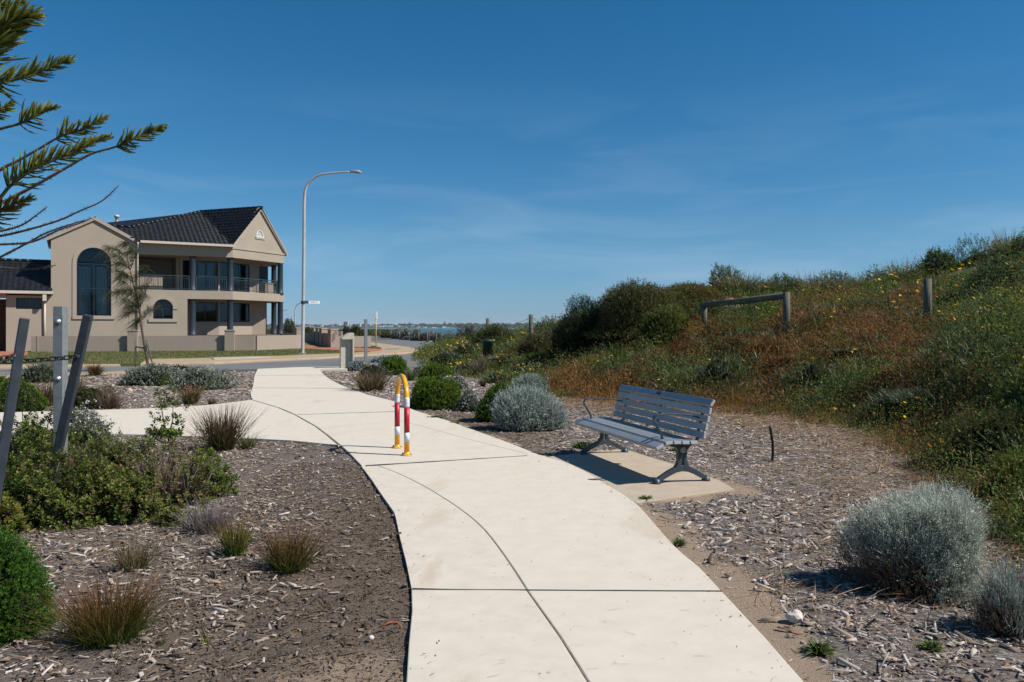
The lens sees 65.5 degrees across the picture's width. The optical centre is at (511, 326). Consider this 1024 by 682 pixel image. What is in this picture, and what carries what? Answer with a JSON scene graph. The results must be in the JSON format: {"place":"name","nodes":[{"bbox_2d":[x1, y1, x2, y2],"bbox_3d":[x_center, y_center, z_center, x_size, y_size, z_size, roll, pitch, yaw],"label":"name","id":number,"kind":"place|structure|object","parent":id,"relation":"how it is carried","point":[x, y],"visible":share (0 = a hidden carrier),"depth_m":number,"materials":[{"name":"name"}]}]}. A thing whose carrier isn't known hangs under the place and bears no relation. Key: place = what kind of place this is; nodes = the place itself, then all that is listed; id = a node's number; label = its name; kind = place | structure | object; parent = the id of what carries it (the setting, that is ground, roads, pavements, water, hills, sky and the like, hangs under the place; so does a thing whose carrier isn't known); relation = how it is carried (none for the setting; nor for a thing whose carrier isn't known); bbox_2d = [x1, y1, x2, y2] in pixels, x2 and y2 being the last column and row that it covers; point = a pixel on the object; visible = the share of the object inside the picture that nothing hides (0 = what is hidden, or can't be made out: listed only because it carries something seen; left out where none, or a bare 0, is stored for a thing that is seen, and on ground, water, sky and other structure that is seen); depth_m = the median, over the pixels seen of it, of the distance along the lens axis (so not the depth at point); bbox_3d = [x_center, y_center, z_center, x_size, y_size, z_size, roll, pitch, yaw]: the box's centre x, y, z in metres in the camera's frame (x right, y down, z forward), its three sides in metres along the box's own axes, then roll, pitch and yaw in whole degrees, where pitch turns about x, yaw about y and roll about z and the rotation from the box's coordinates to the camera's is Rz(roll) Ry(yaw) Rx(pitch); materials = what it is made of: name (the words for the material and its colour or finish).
{"place":"outdoors","nodes":[
{"label":"outdoors","id":0,"kind":"place"},
{"bbox_2d":[0,342,380,365],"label":"lawn","id":1,"kind":"structure","parent":0,"point":[132,363],"depth_m":41.09,"materials":[{"name":"green plant"}]},
{"bbox_2d":[31,330,300,351],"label":"garden wall","id":2,"kind":"structure","parent":1,"relation":"on","point":[229,341],"depth_m":48.70,"materials":[{"name":"beige paint"}]},
{"bbox_2d":[299,170,361,353],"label":"street lamp","id":3,"kind":"object","parent":1,"relation":"on","point":[303,260],"visible":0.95,"depth_m":43.53,"materials":[{"name":"metal"}]},
{"bbox_2d":[312,328,370,347],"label":"entry wall","id":4,"kind":"structure","parent":1,"relation":"on","point":[328,337],"depth_m":58.12,"materials":[{"name":"beige stone"}]},
{"bbox_2d":[0,337,434,375],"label":"road","id":5,"kind":"structure","parent":0,"point":[255,366],"depth_m":34.07,"materials":[{"name":"grey asphalt"}]},
{"bbox_2d":[0,261,1023,681],"bbox_3d":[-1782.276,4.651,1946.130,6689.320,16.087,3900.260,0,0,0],"label":"ground","id":6,"kind":"structure","parent":0,"point":[802,663],"depth_m":5.29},
{"bbox_2d":[0,318,29,502],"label":"leaning post","id":7,"kind":"object","parent":6,"relation":"on","point":[14,383],"visible":1,"depth_m":5.33,"materials":[{"name":"wood"}]},
{"bbox_2d":[0,491,29,535],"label":"broad leaved shrub","id":8,"kind":"object","parent":6,"relation":"on","point":[10,509],"visible":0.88,"depth_m":6.22,"materials":[{"name":"green plant"}]},
{"bbox_2d":[0,376,49,411],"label":"round green bush","id":9,"kind":"object","parent":6,"relation":"on","point":[26,389],"visible":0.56,"depth_m":15.19,"materials":[{"name":"green plant"}]},
{"bbox_2d":[0,522,62,645],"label":"needle bush","id":10,"kind":"object","parent":6,"relation":"on","point":[21,572],"visible":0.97,"depth_m":4.16,"materials":[{"name":"green plant"}]},
{"bbox_2d":[10,413,52,454],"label":"round green bush","id":11,"kind":"object","parent":6,"relation":"on","point":[35,438],"visible":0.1,"depth_m":8.45,"materials":[{"name":"green plant"}]},
{"bbox_2d":[0,394,74,493],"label":"broad leaved shrub","id":12,"kind":"object","parent":6,"relation":"on","point":[17,448],"visible":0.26,"depth_m":7.94,"materials":[{"name":"green plant"}]},
{"bbox_2d":[20,362,68,382],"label":"grey mat plant","id":13,"kind":"object","parent":6,"relation":"on","point":[31,373],"visible":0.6,"depth_m":23.04,"materials":[{"name":"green plant"}]},
{"bbox_2d":[53,306,67,481],"bbox_3d":[-4.523,0.723,7.986,0.122,1.855,0.126,0,0,0],"label":"steel post","id":14,"kind":"object","parent":6,"relation":"on","point":[60,344],"visible":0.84,"depth_m":7.95,"materials":[{"name":"metal"}]},
{"bbox_2d":[3,442,128,530],"bbox_3d":[-3.893,1.347,6.754,1.133,0.718,1.218,0,0,-44],"label":"broad leaved shrub","id":15,"kind":"object","parent":6,"relation":"on","point":[31,497],"visible":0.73,"depth_m":6.55,"materials":[{"name":"green plant"}]},
{"bbox_2d":[49,314,93,489],"bbox_3d":[-3.938,0.809,7.018,0.582,1.842,0.089,0,0,16],"label":"leaning post","id":16,"kind":"object","parent":6,"relation":"on","point":[73,381],"visible":0.66,"depth_m":6.97,"materials":[{"name":"wood"}]},
{"bbox_2d":[0,0,168,270],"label":"norfolk pine","id":17,"kind":"object","parent":6,"relation":"on","point":[16,22],"visible":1,"depth_m":5.69,"materials":[{"name":"green plant"}]},
{"bbox_2d":[68,424,109,465],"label":"broad leaved shrub","id":18,"kind":"object","parent":6,"relation":"on","point":[78,437],"visible":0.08,"depth_m":8.88,"materials":[{"name":"green plant"}]},
{"bbox_2d":[68,399,123,459],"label":"white flowering bush","id":19,"kind":"object","parent":6,"relation":"on","point":[81,417],"visible":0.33,"depth_m":9.08,"materials":[{"name":"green plant"}]},
{"bbox_2d":[73,384,121,408],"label":"olive bush","id":20,"kind":"object","parent":6,"relation":"on","point":[84,393],"visible":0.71,"depth_m":15.75,"materials":[{"name":"green plant"}]},
{"bbox_2d":[26,454,182,532],"bbox_3d":[-3.437,1.378,6.782,1.175,0.607,1.081,0,0,0],"label":"broad leaved shrub","id":21,"kind":"object","parent":6,"relation":"on","point":[125,501],"visible":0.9,"depth_m":6.59,"materials":[{"name":"green plant"}]},
{"bbox_2d":[9,558,206,655],"bbox_3d":[-2.100,1.450,4.145,0.979,0.365,0.984,0,0,-33],"label":"grass tuft","id":22,"kind":"object","parent":6,"relation":"on","point":[127,622],"visible":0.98,"depth_m":4.08,"materials":[{"name":"plant"}]},
{"bbox_2d":[85,386,136,409],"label":"grass tuft","id":23,"kind":"object","parent":6,"relation":"on","point":[110,402],"visible":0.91,"depth_m":15.64,"materials":[{"name":"brown plant"}]},
{"bbox_2d":[70,421,167,487],"bbox_3d":[-3.971,1.311,7.918,0.933,0.779,0.843,0,0,-35],"label":"broad leaved shrub","id":24,"kind":"object","parent":6,"relation":"on","point":[118,462],"visible":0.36,"depth_m":7.85,"materials":[{"name":"green plant"}]},
{"bbox_2d":[75,528,179,572],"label":"grass tuft","id":25,"kind":"object","parent":6,"relation":"on","point":[127,563],"visible":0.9,"depth_m":5.29,"materials":[{"name":"plant"}]},
{"bbox_2d":[98,240,161,364],"bbox_3d":[-13.829,-0.802,28.549,2.266,4.767,1.790,0,0,0],"label":"young sheoak","id":26,"kind":"object","parent":6,"relation":"on","point":[120,274],"visible":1,"depth_m":28.56,"materials":[{"name":"green plant"}]},
{"bbox_2d":[0,206,287,350],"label":"house","id":27,"kind":"structure","parent":6,"relation":"on","point":[208,271],"depth_m":52.52,"materials":[{"name":"paint"}]},
{"bbox_2d":[16,295,47,308],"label":"window","id":28,"kind":"structure","parent":27,"relation":"in","point":[21,303],"depth_m":48.94,"materials":[{"name":"glass"}]},
{"bbox_2d":[77,248,110,315],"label":"arched window","id":29,"kind":"structure","parent":27,"relation":"in","point":[92,282],"depth_m":50.44,"materials":[{"name":"glass"}]},
{"bbox_2d":[153,300,172,318],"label":"arched window","id":30,"kind":"structure","parent":27,"relation":"in","point":[166,312],"depth_m":52.72,"materials":[{"name":"glass"}]},
{"bbox_2d":[183,260,217,290],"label":"window","id":31,"kind":"structure","parent":27,"relation":"in","point":[200,265],"depth_m":55.17,"materials":[{"name":"glass"}]},
{"bbox_2d":[196,302,217,321],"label":"window","id":32,"kind":"structure","parent":27,"relation":"in","point":[200,306],"depth_m":55.58,"materials":[{"name":"glass"}]},
{"bbox_2d":[205,262,248,291],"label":"window","id":33,"kind":"structure","parent":27,"relation":"in","point":[240,271],"depth_m":56.98,"materials":[{"name":"glass"}]},
{"bbox_2d":[206,302,248,321],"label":"window","id":34,"kind":"structure","parent":27,"relation":"in","point":[240,310],"depth_m":56.80,"materials":[{"name":"glass"}]},
{"bbox_2d":[116,361,185,386],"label":"grey mat plant","id":35,"kind":"object","parent":6,"relation":"on","point":[145,375],"visible":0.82,"depth_m":21.86,"materials":[{"name":"green plant"}]},
{"bbox_2d":[144,371,188,466],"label":"leafy head shrub","id":36,"kind":"object","parent":6,"relation":"on","point":[161,432],"visible":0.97,"depth_m":8.57,"materials":[{"name":"green plant"}]},
{"bbox_2d":[128,428,214,481],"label":"broad leaved shrub","id":37,"kind":"object","parent":6,"relation":"on","point":[171,443],"visible":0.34,"depth_m":8.12,"materials":[{"name":"green plant"}]},
{"bbox_2d":[156,504,186,527],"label":"broad leaved shrub","id":38,"kind":"object","parent":6,"relation":"on","point":[166,518],"visible":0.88,"depth_m":6.51,"materials":[{"name":"green plant"}]},
{"bbox_2d":[129,447,220,515],"bbox_3d":[-3.057,1.386,7.175,0.760,0.642,0.818,0,0,0],"label":"broad leaved shrub","id":39,"kind":"object","parent":6,"relation":"on","point":[171,495],"visible":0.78,"depth_m":7.12,"materials":[{"name":"green plant"}]},
{"bbox_2d":[117,442,249,507],"bbox_3d":[-3.126,1.356,7.487,1.366,0.568,1.309,0,0,0],"label":"shrub","id":40,"kind":"object","parent":6,"relation":"on","point":[185,480],"visible":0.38,"depth_m":7.40,"materials":[{"name":"green plant"}]},
{"bbox_2d":[171,381,213,404],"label":"grass tuft","id":41,"kind":"object","parent":6,"relation":"on","point":[189,396],"visible":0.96,"depth_m":16.63,"materials":[{"name":"brown plant"}]},
{"bbox_2d":[168,365,241,389],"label":"grey mat plant","id":42,"kind":"object","parent":6,"relation":"on","point":[215,379],"visible":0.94,"depth_m":20.48,"materials":[{"name":"green plant"}]},
{"bbox_2d":[162,494,253,535],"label":"dry twig bush","id":43,"kind":"object","parent":6,"relation":"on","point":[197,522],"visible":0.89,"depth_m":6.29,"materials":[{"name":"grey plant"}]},
{"bbox_2d":[0,342,416,368],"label":"verge footpath","id":44,"kind":"structure","parent":6,"relation":"on","point":[388,349],"depth_m":37.75,"materials":[{"name":"beige concrete"}]},
{"bbox_2d":[181,447,239,498],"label":"broad leaved shrub","id":45,"kind":"object","parent":6,"relation":"on","point":[223,478],"visible":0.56,"depth_m":7.61,"materials":[{"name":"green plant"}]},
{"bbox_2d":[177,400,268,451],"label":"grass tuft","id":46,"kind":"object","parent":6,"relation":"on","point":[222,437],"visible":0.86,"depth_m":10.40,"materials":[{"name":"brown plant"}]},
{"bbox_2d":[198,506,275,556],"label":"grass tuft","id":47,"kind":"object","parent":6,"relation":"on","point":[230,547],"visible":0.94,"depth_m":5.63,"materials":[{"name":"green plant"}]},
{"bbox_2d":[97,462,411,681],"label":"soil crumbs","id":48,"kind":"object","parent":6,"relation":"on","point":[297,591],"visible":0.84,"depth_m":4.86,"materials":[{"name":"brown soil"}]},
{"bbox_2d":[228,514,344,575],"bbox_3d":[-1.495,1.459,5.345,0.787,0.358,0.802,0,0,0],"label":"grass tuft","id":49,"kind":"object","parent":6,"relation":"on","point":[292,558],"visible":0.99,"depth_m":5.28,"materials":[{"name":"plant"}]},
{"bbox_2d":[4,347,660,394],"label":"wood chips","id":50,"kind":"object","parent":6,"relation":"on","point":[252,373],"visible":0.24,"depth_m":22.09,"materials":[{"name":"brown wood"}]},
{"bbox_2d":[344,368,396,391],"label":"grass tuft","id":51,"kind":"object","parent":6,"relation":"on","point":[371,382],"visible":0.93,"depth_m":20.05,"materials":[{"name":"plant"}]},
{"bbox_2d":[378,354,408,375],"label":"round green bush","id":52,"kind":"object","parent":6,"relation":"on","point":[397,365],"visible":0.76,"depth_m":26.74,"materials":[{"name":"green plant"}]},
{"bbox_2d":[0,367,802,681],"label":"footpath","id":53,"kind":"structure","parent":6,"relation":"on","point":[478,585],"depth_m":5.48,"materials":[{"name":"concrete"}]},
{"bbox_2d":[340,333,353,367],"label":"concrete plinth","id":54,"kind":"structure","parent":53,"relation":"on","point":[346,348],"depth_m":30.81,"materials":[{"name":"white concrete"}]},
{"bbox_2d":[391,374,412,455],"bbox_3d":[-1.414,1.101,10.227,0.150,0.997,0.799,0,0,-19],"label":"bollard hoop","id":55,"kind":"object","parent":53,"relation":"on","point":[403,379],"visible":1,"depth_m":9.98,"materials":[{"name":"yellow metal"}]},
{"bbox_2d":[267,321,541,326],"bbox_3d":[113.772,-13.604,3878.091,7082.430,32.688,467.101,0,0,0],"label":"trees","id":56,"kind":"object","parent":6,"relation":"on","point":[436,325],"visible":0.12,"depth_m":3774.03,"materials":[{"name":"green plant"}]},
{"bbox_2d":[409,375,461,409],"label":"round green bush","id":57,"kind":"object","parent":6,"relation":"on","point":[435,393],"visible":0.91,"depth_m":15.67,"materials":[{"name":"green plant"}]},
{"bbox_2d":[417,361,455,377],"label":"round green bush","id":58,"kind":"object","parent":6,"relation":"on","point":[432,368],"visible":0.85,"depth_m":24.14,"materials":[{"name":"green plant"}]},
{"bbox_2d":[420,351,464,367],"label":"gazania clump","id":59,"kind":"object","parent":6,"relation":"on","point":[440,358],"visible":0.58,"depth_m":31.32,"materials":[{"name":"green plant"}]},
{"bbox_2d":[455,389,479,411],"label":"white flowering bush","id":60,"kind":"object","parent":6,"relation":"on","point":[467,401],"visible":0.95,"depth_m":15.23,"materials":[{"name":"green plant"}]},
{"bbox_2d":[473,381,514,422],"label":"round green bush","id":61,"kind":"object","parent":6,"relation":"on","point":[483,413],"visible":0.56,"depth_m":13.56,"materials":[{"name":"green plant"}]},
{"bbox_2d":[469,323,520,348],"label":"coastal shrub","id":62,"kind":"object","parent":6,"relation":"on","point":[489,332],"visible":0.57,"depth_m":35.44,"materials":[{"name":"green plant"}]},
{"bbox_2d":[0,460,1023,681],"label":"wood chips","id":63,"kind":"object","parent":6,"relation":"on","point":[884,673],"visible":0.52,"depth_m":5.15,"materials":[{"name":"brown wood"}]},
{"bbox_2d":[11,330,1023,462],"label":"wood chips","id":64,"kind":"object","parent":6,"relation":"on","point":[563,444],"visible":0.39,"depth_m":11.41,"materials":[{"name":"wood"}]},
{"bbox_2d":[487,382,572,432],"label":"silver bush","id":65,"kind":"object","parent":6,"relation":"on","point":[533,409],"visible":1,"depth_m":12.40,"materials":[{"name":"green plant"}]},
{"bbox_2d":[510,372,552,392],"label":"silver bush","id":66,"kind":"object","parent":6,"relation":"on","point":[526,380],"visible":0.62,"depth_m":19.28,"materials":[{"name":"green plant"}]},
{"bbox_2d":[515,330,557,358],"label":"coastal shrub","id":67,"kind":"object","parent":6,"relation":"on","point":[533,342],"visible":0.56,"depth_m":28.18,"materials":[{"name":"green plant"}]},
{"bbox_2d":[544,291,609,357],"bbox_3d":[2.477,0.029,26.322,2.853,2.449,2.491,0,0,0],"label":"coastal wattle","id":68,"kind":"object","parent":6,"relation":"on","point":[573,326],"visible":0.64,"depth_m":25.73,"materials":[{"name":"green plant"}]},
{"bbox_2d":[580,277,693,346],"bbox_3d":[3.828,-0.456,25.456,3.952,2.236,3.016,0,0,18],"label":"coastal wattle","id":69,"kind":"object","parent":6,"relation":"on","point":[620,312],"visible":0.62,"depth_m":24.74,"materials":[{"name":"green plant"}]},
{"bbox_2d":[549,449,733,503],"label":"bench slab","id":70,"kind":"structure","parent":6,"relation":"on","point":[620,470],"depth_m":8.53,"materials":[{"name":"concrete"}]},
{"bbox_2d":[574,384,714,484],"bbox_3d":[1.447,1.173,9.150,0.696,0.859,2.240,0,0,-17],"label":"bench","id":71,"kind":"object","parent":70,"relation":"on","point":[656,438],"visible":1,"depth_m":8.85,"materials":[{"name":"paint"}]},
{"bbox_2d":[630,303,693,349],"bbox_3d":[4.298,0.037,22.366,1.976,1.450,1.344,0,0,0],"label":"coastal wattle","id":72,"kind":"object","parent":6,"relation":"on","point":[665,322],"visible":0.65,"depth_m":22.10,"materials":[{"name":"green plant"}]},
{"bbox_2d":[664,281,724,310],"bbox_3d":[6.138,-1.072,27.188,2.734,1.093,2.196,0,0,0],"label":"coastal wattle","id":73,"kind":"object","parent":6,"relation":"on","point":[693,291],"visible":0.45,"depth_m":26.70,"materials":[{"name":"green plant"}]},
{"bbox_2d":[410,237,1023,582],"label":"heath leaves","id":74,"kind":"object","parent":6,"relation":"on","point":[966,477],"visible":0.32,"depth_m":16.87,"materials":[{"name":"green plant"}]},
{"bbox_2d":[695,357,738,382],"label":"gazania clump","id":75,"kind":"object","parent":6,"relation":"on","point":[711,368],"visible":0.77,"depth_m":17.32,"materials":[{"name":"green plant"}]},
{"bbox_2d":[410,243,1023,581],"bbox_3d":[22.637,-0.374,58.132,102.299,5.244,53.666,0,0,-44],"label":"green grass","id":76,"kind":"structure","parent":6,"relation":"on","point":[843,399],"depth_m":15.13,"materials":[{"name":"green plant"}]},
{"bbox_2d":[415,257,1023,581],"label":"dry heath","id":77,"kind":"object","parent":6,"relation":"on","point":[755,382],"visible":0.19,"depth_m":17.20,"materials":[{"name":"plant"}]},
{"bbox_2d":[425,271,1021,522],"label":"rust heath mounds","id":78,"kind":"object","parent":6,"relation":"on","point":[840,327],"visible":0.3,"depth_m":17.82,"materials":[{"name":"brown plant"}]},
{"bbox_2d":[707,262,743,290],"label":"ridge shrub","id":79,"kind":"object","parent":6,"relation":"on","point":[721,273],"visible":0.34,"depth_m":28.84,"materials":[{"name":"green plant"}]},
{"bbox_2d":[706,268,768,291],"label":"spinifex tuft","id":80,"kind":"object","parent":6,"relation":"on","point":[741,283],"visible":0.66,"depth_m":27.80,"materials":[{"name":"green plant"}]},
{"bbox_2d":[699,292,789,334],"bbox_3d":[5.941,-0.245,20.520,0.211,1.179,3.448,0,0,-22],"label":"rail barrier","id":81,"kind":"object","parent":6,"relation":"on","point":[784,296],"visible":0.66,"depth_m":19.88,"materials":[{"name":"grey wood"}]},
{"bbox_2d":[760,272,808,292],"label":"ridge shrub","id":82,"kind":"object","parent":6,"relation":"on","point":[791,285],"visible":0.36,"depth_m":27.23,"materials":[{"name":"green plant"}]},
{"bbox_2d":[550,380,1023,634],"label":"dry straw","id":83,"kind":"object","parent":6,"relation":"on","point":[756,428],"visible":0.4,"depth_m":9.35,"materials":[{"name":"beige plant"}]},
{"bbox_2d":[792,357,830,388],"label":"gazania clump","id":84,"kind":"object","parent":6,"relation":"on","point":[817,372],"visible":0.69,"depth_m":15.94,"materials":[{"name":"green plant"}]},
{"bbox_2d":[798,636,836,656],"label":"green weed","id":85,"kind":"object","parent":6,"relation":"on","point":[819,649],"visible":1,"depth_m":3.94,"materials":[{"name":"green plant"}]},
{"bbox_2d":[808,269,860,292],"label":"ridge shrub","id":86,"kind":"object","parent":6,"relation":"on","point":[834,276],"visible":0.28,"depth_m":27.06,"materials":[{"name":"green plant"}]},
{"bbox_2d":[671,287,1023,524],"bbox_3d":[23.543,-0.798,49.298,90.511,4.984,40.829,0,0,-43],"label":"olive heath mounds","id":87,"kind":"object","parent":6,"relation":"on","point":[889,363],"visible":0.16,"depth_m":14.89,"materials":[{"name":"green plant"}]},
{"bbox_2d":[695,227,1023,501],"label":"leafy shrub mounds","id":88,"kind":"object","parent":6,"relation":"on","point":[774,301],"visible":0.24,"depth_m":14.33,"materials":[{"name":"green plant"}]},
{"bbox_2d":[870,385,945,415],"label":"gazania clump","id":89,"kind":"object","parent":6,"relation":"on","point":[889,398],"visible":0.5,"depth_m":12.37,"materials":[{"name":"green plant"}]},
{"bbox_2d":[822,474,999,614],"bbox_3d":[2.547,1.306,4.944,0.952,0.760,0.951,0,0,-31],"label":"silver bush","id":90,"kind":"object","parent":6,"relation":"on","point":[921,543],"visible":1,"depth_m":4.76,"materials":[{"name":"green plant"}]},
{"bbox_2d":[923,279,931,323],"bbox_3d":[9.393,-0.435,18.000,0.180,1.295,0.175,0,0,0],"label":"fence post","id":91,"kind":"object","parent":6,"relation":"on","point":[927,292],"visible":0.64,"depth_m":17.93,"materials":[{"name":"grey wood"}]},
{"bbox_2d":[919,245,958,276],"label":"ridge shrub","id":92,"kind":"object","parent":6,"relation":"on","point":[936,256],"visible":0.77,"depth_m":24.12,"materials":[{"name":"green plant"}]},
{"bbox_2d":[918,400,1023,471],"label":"needle bush","id":93,"kind":"object","parent":6,"relation":"on","point":[993,424],"visible":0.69,"depth_m":8.70,"materials":[{"name":"green plant"}]},
{"bbox_2d":[931,285,1023,550],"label":"leafy shrub mounds","id":94,"kind":"object","parent":6,"relation":"on","point":[1002,400],"visible":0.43,"depth_m":11.18,"materials":[{"name":"green plant"}]},
{"bbox_2d":[947,232,1009,270],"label":"ridge shrub","id":95,"kind":"object","parent":6,"relation":"on","point":[973,257],"visible":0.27,"depth_m":24.01,"materials":[{"name":"green plant"}]},
{"bbox_2d":[957,544,1023,642],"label":"silver bush","id":96,"kind":"object","parent":6,"relation":"on","point":[1004,616],"visible":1,"depth_m":4.18,"materials":[{"name":"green plant"}]},
{"bbox_2d":[964,253,1020,291],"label":"ridge shrub","id":97,"kind":"object","parent":6,"relation":"on","point":[993,270],"visible":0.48,"depth_m":19.35,"materials":[{"name":"green plant"}]},
{"bbox_2d":[973,226,1023,257],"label":"spinifex tuft","id":98,"kind":"object","parent":6,"relation":"on","point":[992,249],"visible":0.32,"depth_m":22.84,"materials":[{"name":"green plant"}]},
{"bbox_2d":[985,445,1023,505],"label":"needle bush","id":99,"kind":"object","parent":6,"relation":"on","point":[1015,462],"visible":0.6,"depth_m":7.16,"materials":[{"name":"green plant"}]},
{"bbox_2d":[995,234,1023,262],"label":"ridge shrub","id":100,"kind":"object","parent":6,"relation":"on","point":[1017,243],"visible":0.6,"depth_m":21.77,"materials":[{"name":"green plant"}]},
{"bbox_2d":[0,0,1023,325],"label":"sky","id":101,"kind":"structure","parent":0,"point":[515,159],"materials":[{"name":"blue"}]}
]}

